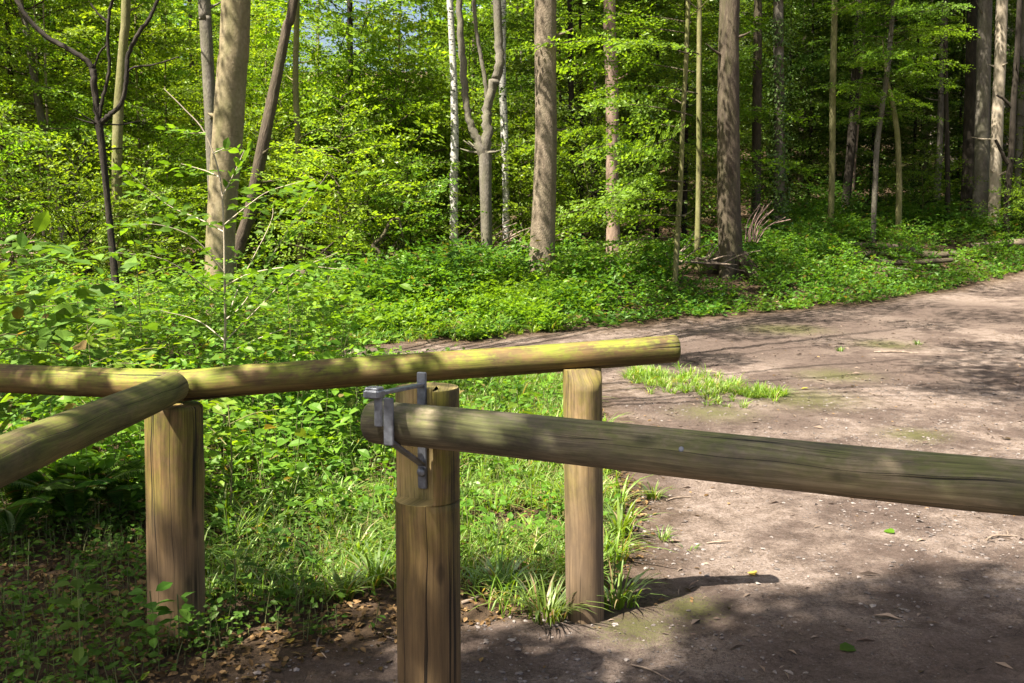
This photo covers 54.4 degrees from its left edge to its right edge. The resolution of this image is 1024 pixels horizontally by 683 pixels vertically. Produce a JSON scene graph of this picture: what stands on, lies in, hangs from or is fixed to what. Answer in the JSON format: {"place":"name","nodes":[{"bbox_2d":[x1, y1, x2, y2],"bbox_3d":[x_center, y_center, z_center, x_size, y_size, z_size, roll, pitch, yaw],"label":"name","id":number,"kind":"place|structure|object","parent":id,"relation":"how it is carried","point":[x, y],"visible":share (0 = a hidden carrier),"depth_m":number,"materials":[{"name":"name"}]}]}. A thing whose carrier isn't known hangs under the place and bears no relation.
{"place":"outdoors","nodes":[
{"label":"outdoors","id":0,"kind":"place"},
{"bbox_2d":[39,0,490,71],"label":"sky","id":1,"kind":"structure","parent":0,"point":[324,41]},
{"bbox_2d":[0,72,1023,682],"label":"ground","id":2,"kind":"structure","parent":0,"point":[480,612],"depth_m":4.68,"materials":[{"name":"brown plant"}]},
{"bbox_2d":[0,478,72,544],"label":"fern","id":3,"kind":"object","parent":2,"relation":"on","point":[14,513],"visible":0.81,"depth_m":5.08,"materials":[{"name":"green plant"}]},
{"bbox_2d":[0,129,74,305],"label":"leafy bush","id":4,"kind":"object","parent":2,"relation":"on","point":[7,212],"visible":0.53,"depth_m":14.32,"materials":[{"name":"green plant"}]},
{"bbox_2d":[0,101,120,317],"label":"leafy bush","id":5,"kind":"object","parent":2,"relation":"on","point":[44,179],"visible":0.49,"depth_m":14.96,"materials":[{"name":"green plant"}]},
{"bbox_2d":[2,457,144,527],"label":"fern","id":6,"kind":"object","parent":2,"relation":"on","point":[33,481],"visible":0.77,"depth_m":5.31,"materials":[{"name":"green plant"}]},
{"bbox_2d":[46,564,104,680],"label":"leafy herb","id":7,"kind":"object","parent":2,"relation":"on","point":[78,652],"visible":0.98,"depth_m":3.54,"materials":[{"name":"green plant"}]},
{"bbox_2d":[0,211,172,432],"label":"leafy shrub","id":8,"kind":"object","parent":2,"relation":"on","point":[63,315],"visible":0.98,"depth_m":4.93,"materials":[{"name":"green plant"}]},
{"bbox_2d":[0,0,173,286],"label":"slim tree","id":9,"kind":"object","parent":2,"relation":"on","point":[23,59],"visible":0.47,"depth_m":18.05,"materials":[{"name":"green plant"}]},
{"bbox_2d":[0,131,185,305],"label":"leafy bush","id":10,"kind":"object","parent":2,"relation":"on","point":[101,235],"visible":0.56,"depth_m":15.73,"materials":[{"name":"green plant"}]},
{"bbox_2d":[0,0,186,264],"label":"slim tree","id":11,"kind":"object","parent":2,"relation":"on","point":[70,30],"visible":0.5,"depth_m":18.20,"materials":[{"name":"green plant"}]},
{"bbox_2d":[0,0,189,288],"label":"dark tree","id":12,"kind":"object","parent":2,"relation":"on","point":[26,69],"visible":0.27,"depth_m":19.38,"materials":[{"name":"green plant"}]},
{"bbox_2d":[14,0,178,349],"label":"forked tree","id":13,"kind":"object","parent":2,"relation":"on","point":[100,121],"visible":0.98,"depth_m":10.75,"materials":[{"name":"brown plant"}]},
{"bbox_2d":[0,0,197,272],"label":"young tree","id":14,"kind":"object","parent":2,"relation":"on","point":[141,82],"visible":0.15,"depth_m":23.81,"materials":[{"name":"green plant"}]},
{"bbox_2d":[19,310,184,450],"bbox_3d":[-2.743,0.344,6.704,1.068,1.051,1.115,0,6,0],"label":"beech sapling","id":15,"kind":"object","parent":2,"relation":"on","point":[113,330],"visible":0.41,"depth_m":6.59,"materials":[{"name":"green plant"}]},
{"bbox_2d":[69,464,144,518],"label":"fern","id":16,"kind":"object","parent":2,"relation":"on","point":[122,491],"visible":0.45,"depth_m":5.44,"materials":[{"name":"green plant"}]},
{"bbox_2d":[0,0,219,282],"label":"leaning tree","id":17,"kind":"object","parent":2,"relation":"on","point":[42,126],"visible":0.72,"depth_m":17.74,"materials":[{"name":"green plant"}]},
{"bbox_2d":[1,0,219,250],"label":"young tree","id":18,"kind":"object","parent":2,"relation":"on","point":[178,73],"visible":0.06,"depth_m":29.32,"materials":[{"name":"green plant"}]},
{"bbox_2d":[108,0,143,305],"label":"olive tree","id":19,"kind":"object","parent":2,"relation":"on","point":[117,130],"visible":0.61,"depth_m":16.13,"materials":[{"name":"brown plant"}]},
{"bbox_2d":[22,137,251,306],"bbox_3d":[-6.141,-1.919,16.904,3.113,3.060,2.906,3,7,24],"label":"leafy bush","id":20,"kind":"object","parent":2,"relation":"on","point":[149,175],"visible":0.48,"depth_m":16.81,"materials":[{"name":"green plant"}]},
{"bbox_2d":[19,0,256,273],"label":"young tree","id":21,"kind":"object","parent":2,"relation":"on","point":[185,87],"visible":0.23,"depth_m":22.70,"materials":[{"name":"green plant"}]},
{"bbox_2d":[8,0,285,266],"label":"young tree","id":22,"kind":"object","parent":2,"relation":"on","point":[180,119],"visible":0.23,"depth_m":25.35,"materials":[{"name":"green plant"}]},
{"bbox_2d":[68,264,227,359],"bbox_3d":[-3.349,-0.084,9.125,1.508,1.250,1.028,-4,7,-31],"label":"beech sapling","id":23,"kind":"object","parent":2,"relation":"on","point":[120,302],"visible":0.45,"depth_m":9.07,"materials":[{"name":"green plant"}]},
{"bbox_2d":[127,581,176,658],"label":"leafy herb","id":24,"kind":"object","parent":2,"relation":"on","point":[151,605],"visible":0.92,"depth_m":3.73,"materials":[{"name":"green plant"}]},
{"bbox_2d":[90,120,251,280],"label":"leafy bush","id":25,"kind":"object","parent":2,"relation":"on","point":[167,183],"visible":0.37,"depth_m":21.64,"materials":[{"name":"green plant"}]},
{"bbox_2d":[0,450,395,682],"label":"ground cover","id":26,"kind":"object","parent":2,"relation":"on","point":[109,556],"visible":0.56,"depth_m":4.35,"materials":[{"name":"green plant"}]},
{"bbox_2d":[86,0,331,256],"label":"young tree","id":27,"kind":"object","parent":2,"relation":"on","point":[174,64],"visible":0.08,"depth_m":29.21,"materials":[{"name":"green plant"}]},
{"bbox_2d":[198,0,220,184],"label":"grey tree","id":28,"kind":"object","parent":2,"relation":"on","point":[205,7],"visible":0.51,"depth_m":17.01,"materials":[{"name":"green plant"}]},
{"bbox_2d":[140,397,290,506],"bbox_3d":[-1.624,0.657,5.388,0.651,0.801,0.883,3,7,26],"label":"beech sapling","id":29,"kind":"object","parent":2,"relation":"on","point":[217,409],"visible":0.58,"depth_m":5.39,"materials":[{"name":"green plant"}]},
{"bbox_2d":[190,0,250,338],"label":"beech tree","id":30,"kind":"object","parent":2,"relation":"on","point":[227,115],"visible":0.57,"depth_m":12.62,"materials":[{"name":"beige plant"}]},
{"bbox_2d":[142,59,324,266],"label":"leafy bush","id":31,"kind":"object","parent":2,"relation":"on","point":[275,142],"visible":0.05,"depth_m":21.17,"materials":[{"name":"green plant"}]},
{"bbox_2d":[155,1,346,254],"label":"young tree","id":32,"kind":"object","parent":2,"relation":"on","point":[255,52],"visible":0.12,"depth_m":22.75,"materials":[{"name":"green plant"}]},
{"bbox_2d":[82,89,423,447],"bbox_3d":[-1.784,-0.448,6.830,2.146,2.567,1.931,-2,7,-16],"label":"beech sapling","id":33,"kind":"object","parent":2,"relation":"on","point":[250,273],"visible":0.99,"depth_m":6.87,"materials":[{"name":"green plant"}]},
{"bbox_2d":[158,104,362,283],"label":"leafy bush","id":34,"kind":"object","parent":2,"relation":"on","point":[271,168],"visible":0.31,"depth_m":19.05,"materials":[{"name":"green plant"}]},
{"bbox_2d":[234,0,297,279],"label":"leaning tree","id":35,"kind":"object","parent":2,"relation":"on","point":[259,164],"visible":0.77,"depth_m":15.65,"materials":[{"name":"brown plant"}]},
{"bbox_2d":[170,36,383,279],"bbox_3d":[-4.534,-3.367,20.174,4.582,5.317,4.363,0,6,0],"label":"leafy bush","id":36,"kind":"object","parent":2,"relation":"on","point":[203,159],"visible":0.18,"depth_m":19.60,"materials":[{"name":"green plant"}]},
{"bbox_2d":[0,244,562,535],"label":"undergrowth","id":37,"kind":"object","parent":2,"relation":"on","point":[110,456],"visible":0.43,"depth_m":7.85,"materials":[{"name":"green plant"}]},
{"bbox_2d":[287,0,313,264],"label":"slim tree","id":38,"kind":"object","parent":2,"relation":"on","point":[296,108],"visible":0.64,"depth_m":18.08,"materials":[{"name":"brown plant"}]},
{"bbox_2d":[190,39,423,268],"bbox_3d":[-3.932,-3.445,20.611,4.706,5.313,4.511,0,6,0],"label":"leafy bush","id":39,"kind":"object","parent":2,"relation":"on","point":[314,57],"visible":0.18,"depth_m":19.89,"materials":[{"name":"green plant"}]},
{"bbox_2d":[236,99,398,283],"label":"leafy bush","id":40,"kind":"object","parent":2,"relation":"on","point":[316,174],"visible":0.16,"depth_m":19.87,"materials":[{"name":"green plant"}]},
{"bbox_2d":[162,0,497,215],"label":"dark tree","id":41,"kind":"object","parent":2,"relation":"on","point":[350,31],"visible":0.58,"depth_m":20.25,"materials":[{"name":"green plant"}]},
{"bbox_2d":[245,0,425,257],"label":"young tree","id":42,"kind":"object","parent":2,"relation":"on","point":[311,11],"visible":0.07,"depth_m":22.93,"materials":[{"name":"green plant"}]},
{"bbox_2d":[0,335,680,641],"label":"log fence","id":43,"kind":"object","parent":2,"relation":"on","point":[164,407],"visible":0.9,"depth_m":3.93,"materials":[{"name":"brown wood"}]},
{"bbox_2d":[245,79,448,292],"bbox_3d":[-2.891,-2.448,16.782,3.584,3.828,3.740,0,6,0],"label":"leafy bush","id":44,"kind":"object","parent":2,"relation":"on","point":[315,160],"visible":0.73,"depth_m":16.50,"materials":[{"name":"green plant"}]},
{"bbox_2d":[259,133,449,271],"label":"leafy bush","id":45,"kind":"object","parent":2,"relation":"on","point":[348,197],"visible":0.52,"depth_m":16.48,"materials":[{"name":"green plant"}]},
{"bbox_2d":[257,29,478,261],"bbox_3d":[-3.065,-3.695,20.603,4.541,5.577,4.865,-1,7,-10],"label":"leafy bush","id":46,"kind":"object","parent":2,"relation":"on","point":[382,111],"visible":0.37,"depth_m":20.00,"materials":[{"name":"green plant"}]},
{"bbox_2d":[127,349,626,579],"bbox_3d":[-0.843,0.584,7.653,3.046,0.437,6.733,0,6,0],"label":"herb foliage","id":47,"kind":"object","parent":2,"relation":"on","point":[501,499],"visible":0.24,"depth_m":5.55,"materials":[{"name":"green plant"}]},
{"bbox_2d":[268,20,523,255],"bbox_3d":[-2.449,-3.873,20.729,4.670,5.579,4.359,6,9,44],"label":"leafy bush","id":48,"kind":"object","parent":2,"relation":"on","point":[402,87],"visible":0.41,"depth_m":20.28,"materials":[{"name":"green plant"}]},
{"bbox_2d":[300,1,499,243],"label":"young tree","id":49,"kind":"object","parent":2,"relation":"on","point":[395,19],"visible":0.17,"depth_m":23.04,"materials":[{"name":"green plant"}]},
{"bbox_2d":[242,283,560,346],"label":"grass","id":50,"kind":"structure","parent":2,"relation":"on","point":[532,329],"depth_m":13.08,"materials":[{"name":"green plant"}]},
{"bbox_2d":[134,347,676,617],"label":"grass","id":51,"kind":"structure","parent":2,"relation":"on","point":[609,542],"depth_m":5.16,"materials":[{"name":"green plant"}]},
{"bbox_2d":[328,144,487,265],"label":"leafy bush","id":52,"kind":"object","parent":2,"relation":"on","point":[407,205],"visible":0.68,"depth_m":16.79,"materials":[{"name":"green plant"}]},
{"bbox_2d":[301,0,530,229],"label":"young tree","id":53,"kind":"object","parent":2,"relation":"on","point":[427,42],"visible":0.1,"depth_m":28.57,"materials":[{"name":"green plant"}]},
{"bbox_2d":[341,55,532,258],"bbox_3d":[-1.752,-3.720,21.191,4.281,4.841,3.996,-5,8,-37],"label":"leafy bush","id":54,"kind":"object","parent":2,"relation":"on","point":[430,122],"visible":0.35,"depth_m":20.79,"materials":[{"name":"green plant"}]},
{"bbox_2d":[447,0,458,250],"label":"birch tree","id":55,"kind":"object","parent":2,"relation":"on","point":[454,150],"visible":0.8,"depth_m":19.58,"materials":[{"name":"white plant"}]},
{"bbox_2d":[372,88,534,256],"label":"leafy bush","id":56,"kind":"object","parent":2,"relation":"on","point":[498,155],"visible":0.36,"depth_m":20.96,"materials":[{"name":"green plant"}]},
{"bbox_2d":[383,0,557,227],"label":"young tree","id":57,"kind":"object","parent":2,"relation":"on","point":[476,80],"visible":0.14,"depth_m":29.75,"materials":[{"name":"green plant"}]},
{"bbox_2d":[456,0,504,260],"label":"forked tree","id":58,"kind":"object","parent":2,"relation":"on","point":[481,146],"visible":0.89,"depth_m":17.10,"materials":[{"name":"grey plant"}]},
{"bbox_2d":[499,0,509,264],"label":"birch tree","id":59,"kind":"object","parent":2,"relation":"on","point":[503,125],"visible":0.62,"depth_m":20.59,"materials":[{"name":"white plant"}]},
{"bbox_2d":[461,549,556,595],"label":"grass tuft","id":60,"kind":"object","parent":2,"relation":"on","point":[499,566],"visible":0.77,"depth_m":4.44,"materials":[{"name":"green plant"}]},
{"bbox_2d":[0,158,1022,313],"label":"forest floor foliage","id":61,"kind":"object","parent":2,"relation":"on","point":[703,197],"visible":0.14,"depth_m":24.71,"materials":[{"name":"green plant"}]},
{"bbox_2d":[432,0,600,238],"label":"young tree","id":62,"kind":"object","parent":2,"relation":"on","point":[473,54],"visible":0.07,"depth_m":30.22,"materials":[{"name":"green plant"}]},
{"bbox_2d":[433,94,619,257],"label":"leafy bush","id":63,"kind":"object","parent":2,"relation":"on","point":[531,142],"visible":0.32,"depth_m":21.00,"materials":[{"name":"green plant"}]},
{"bbox_2d":[528,0,572,277],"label":"brown tree","id":64,"kind":"object","parent":2,"relation":"on","point":[543,221],"visible":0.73,"depth_m":16.09,"materials":[{"name":"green plant"}]},
{"bbox_2d":[434,0,694,248],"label":"dark tree","id":65,"kind":"object","parent":2,"relation":"on","point":[570,92],"visible":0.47,"depth_m":21.32,"materials":[{"name":"green plant"}]},
{"bbox_2d":[510,158,643,251],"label":"leafy bush","id":66,"kind":"object","parent":2,"relation":"on","point":[569,187],"visible":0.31,"depth_m":20.62,"materials":[{"name":"green plant"}]},
{"bbox_2d":[464,0,717,249],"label":"young tree","id":67,"kind":"object","parent":2,"relation":"on","point":[518,64],"visible":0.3,"depth_m":22.81,"materials":[{"name":"green plant"}]},
{"bbox_2d":[472,0,714,246],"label":"young tree","id":68,"kind":"object","parent":2,"relation":"on","point":[595,88],"visible":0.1,"depth_m":27.22,"materials":[{"name":"green plant"}]},
{"bbox_2d":[505,96,686,255],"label":"leafy bush","id":69,"kind":"object","parent":2,"relation":"on","point":[560,156],"visible":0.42,"depth_m":20.47,"materials":[{"name":"green plant"}]},
{"bbox_2d":[506,0,707,296],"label":"young beech","id":70,"kind":"object","parent":2,"relation":"on","point":[624,195],"visible":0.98,"depth_m":16.28,"materials":[{"name":"green plant"}]},
{"bbox_2d":[603,0,626,257],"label":"brown tree","id":71,"kind":"object","parent":2,"relation":"on","point":[612,232],"visible":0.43,"depth_m":19.55,"materials":[{"name":"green plant"}]},
{"bbox_2d":[234,163,1023,348],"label":"undergrowth","id":72,"kind":"object","parent":2,"relation":"on","point":[806,236],"visible":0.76,"depth_m":16.49,"materials":[{"name":"green plant"}]},
{"bbox_2d":[556,0,762,250],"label":"young tree","id":73,"kind":"object","parent":2,"relation":"on","point":[694,64],"visible":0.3,"depth_m":22.55,"materials":[{"name":"green plant"}]},
{"bbox_2d":[556,0,786,242],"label":"young tree","id":74,"kind":"object","parent":2,"relation":"on","point":[706,95],"visible":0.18,"depth_m":23.93,"materials":[{"name":"green plant"}]},
{"bbox_2d":[576,0,813,214],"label":"distant tree","id":75,"kind":"object","parent":2,"relation":"on","point":[740,41],"visible":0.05,"depth_m":35.52,"materials":[{"name":"green plant"}]},
{"bbox_2d":[693,0,702,269],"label":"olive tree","id":76,"kind":"object","parent":2,"relation":"on","point":[699,80],"visible":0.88,"depth_m":19.13,"materials":[{"name":"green plant"}]},
{"bbox_2d":[576,0,826,247],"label":"young tree","id":77,"kind":"object","parent":2,"relation":"on","point":[685,196],"visible":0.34,"depth_m":23.02,"materials":[{"name":"green plant"}]},
{"bbox_2d":[699,0,763,282],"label":"dark tree","id":78,"kind":"object","parent":2,"relation":"on","point":[728,183],"visible":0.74,"depth_m":18.16,"materials":[{"name":"brown plant"}]},
{"bbox_2d":[751,0,764,235],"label":"dark tree","id":79,"kind":"object","parent":2,"relation":"on","point":[756,101],"visible":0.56,"depth_m":24.42,"materials":[{"name":"brown plant"}]},
{"bbox_2d":[663,0,877,200],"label":"young tree","id":80,"kind":"object","parent":2,"relation":"on","point":[802,81],"visible":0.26,"depth_m":28.52,"materials":[{"name":"green plant"}]},
{"bbox_2d":[760,0,798,234],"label":"ivy tree","id":81,"kind":"object","parent":2,"relation":"on","point":[779,135],"visible":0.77,"depth_m":22.96,"materials":[{"name":"green plant"}]},
{"bbox_2d":[678,0,916,214],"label":"young tree","id":82,"kind":"object","parent":2,"relation":"on","point":[820,31],"visible":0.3,"depth_m":28.30,"materials":[{"name":"green plant"}]},
{"bbox_2d":[711,0,921,207],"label":"young tree","id":83,"kind":"object","parent":2,"relation":"on","point":[802,60],"visible":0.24,"depth_m":28.76,"materials":[{"name":"green plant"}]},
{"bbox_2d":[767,0,880,212],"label":"leaning tree","id":84,"kind":"object","parent":2,"relation":"on","point":[851,146],"visible":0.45,"depth_m":25.51,"materials":[{"name":"brown plant"}]},
{"bbox_2d":[827,0,855,235],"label":"slim tree","id":85,"kind":"object","parent":2,"relation":"on","point":[832,115],"visible":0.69,"depth_m":23.49,"materials":[{"name":"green plant"}]},
{"bbox_2d":[739,0,963,189],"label":"young tree","id":86,"kind":"object","parent":2,"relation":"on","point":[821,58],"visible":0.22,"depth_m":29.46,"materials":[{"name":"green plant"}]},
{"bbox_2d":[800,0,974,237],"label":"slim tree","id":87,"kind":"object","parent":2,"relation":"on","point":[894,117],"visible":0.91,"depth_m":23.52,"materials":[{"name":"green plant"}]},
{"bbox_2d":[787,0,992,211],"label":"young tree","id":88,"kind":"object","parent":2,"relation":"on","point":[872,127],"visible":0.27,"depth_m":29.00,"materials":[{"name":"green plant"}]},
{"bbox_2d":[812,0,979,241],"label":"slim tree","id":89,"kind":"object","parent":2,"relation":"on","point":[889,36],"visible":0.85,"depth_m":23.41,"materials":[{"name":"green plant"}]},
{"bbox_2d":[799,0,1023,193],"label":"young tree","id":90,"kind":"object","parent":2,"relation":"on","point":[953,129],"visible":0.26,"depth_m":29.23,"materials":[{"name":"green plant"}]},
{"bbox_2d":[872,138,988,227],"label":"leafy bush","id":91,"kind":"object","parent":2,"relation":"on","point":[926,183],"visible":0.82,"depth_m":25.53,"materials":[{"name":"green plant"}]},
{"bbox_2d":[839,0,1023,196],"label":"young tree","id":92,"kind":"object","parent":2,"relation":"on","point":[1010,43],"visible":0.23,"depth_m":29.02,"materials":[{"name":"green plant"}]},
{"bbox_2d":[930,0,965,223],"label":"dark tree","id":93,"kind":"object","parent":2,"relation":"on","point":[946,137],"visible":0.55,"depth_m":25.01,"materials":[{"name":"brown plant"}]},
{"bbox_2d":[959,0,977,219],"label":"dark tree","id":94,"kind":"object","parent":2,"relation":"on","point":[969,111],"visible":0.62,"depth_m":26.36,"materials":[{"name":"brown plant"}]},
{"bbox_2d":[971,0,991,229],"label":"grey tree","id":95,"kind":"object","parent":2,"relation":"on","point":[982,108],"visible":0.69,"depth_m":25.36,"materials":[{"name":"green plant"}]},
{"bbox_2d":[972,0,1007,235],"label":"beech tree","id":96,"kind":"object","parent":2,"relation":"on","point":[997,119],"visible":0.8,"depth_m":24.91,"materials":[{"name":"beige plant"}]},
{"bbox_2d":[994,0,1021,239],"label":"forked tree","id":97,"kind":"object","parent":2,"relation":"on","point":[1009,161],"visible":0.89,"depth_m":24.49,"materials":[{"name":"grey plant"}]},
{"bbox_2d":[1013,0,1023,216],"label":"grey tree","id":98,"kind":"object","parent":2,"relation":"on","point":[1020,122],"visible":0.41,"depth_m":27.43,"materials":[{"name":"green plant"}]},
{"bbox_2d":[235,270,1023,682],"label":"path","id":99,"kind":"structure","parent":0,"point":[982,312],"depth_m":5.20,"materials":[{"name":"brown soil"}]},
{"bbox_2d":[363,372,460,682],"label":"gate post","id":100,"kind":"object","parent":99,"relation":"on","point":[427,525],"visible":0.9,"depth_m":3.25,"materials":[{"name":"brown wood"}]},
{"bbox_2d":[360,400,1023,515],"bbox_3d":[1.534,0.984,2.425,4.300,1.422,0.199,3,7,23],"label":"barrier pole","id":101,"kind":"object","parent":100,"relation":"attached to","point":[995,485],"visible":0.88,"depth_m":2.68,"materials":[{"name":"brown wood"}]},
{"bbox_2d":[485,570,613,626],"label":"grass tuft","id":102,"kind":"object","parent":99,"relation":"on","point":[553,605],"visible":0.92,"depth_m":4.17,"materials":[{"name":"green plant"}]},
{"bbox_2d":[556,552,667,609],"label":"grass tuft","id":103,"kind":"object","parent":99,"relation":"on","point":[621,596],"visible":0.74,"depth_m":4.35,"materials":[{"name":"green plant"}]},
{"bbox_2d":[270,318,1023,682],"bbox_3d":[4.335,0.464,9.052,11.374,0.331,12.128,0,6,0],"label":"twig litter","id":104,"kind":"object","parent":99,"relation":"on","point":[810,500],"visible":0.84,"depth_m":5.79,"materials":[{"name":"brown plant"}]},
{"bbox_2d":[619,361,795,407],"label":"grass","id":105,"kind":"structure","parent":99,"relation":"on","point":[640,374],"depth_m":9.49,"materials":[{"name":"green plant"}]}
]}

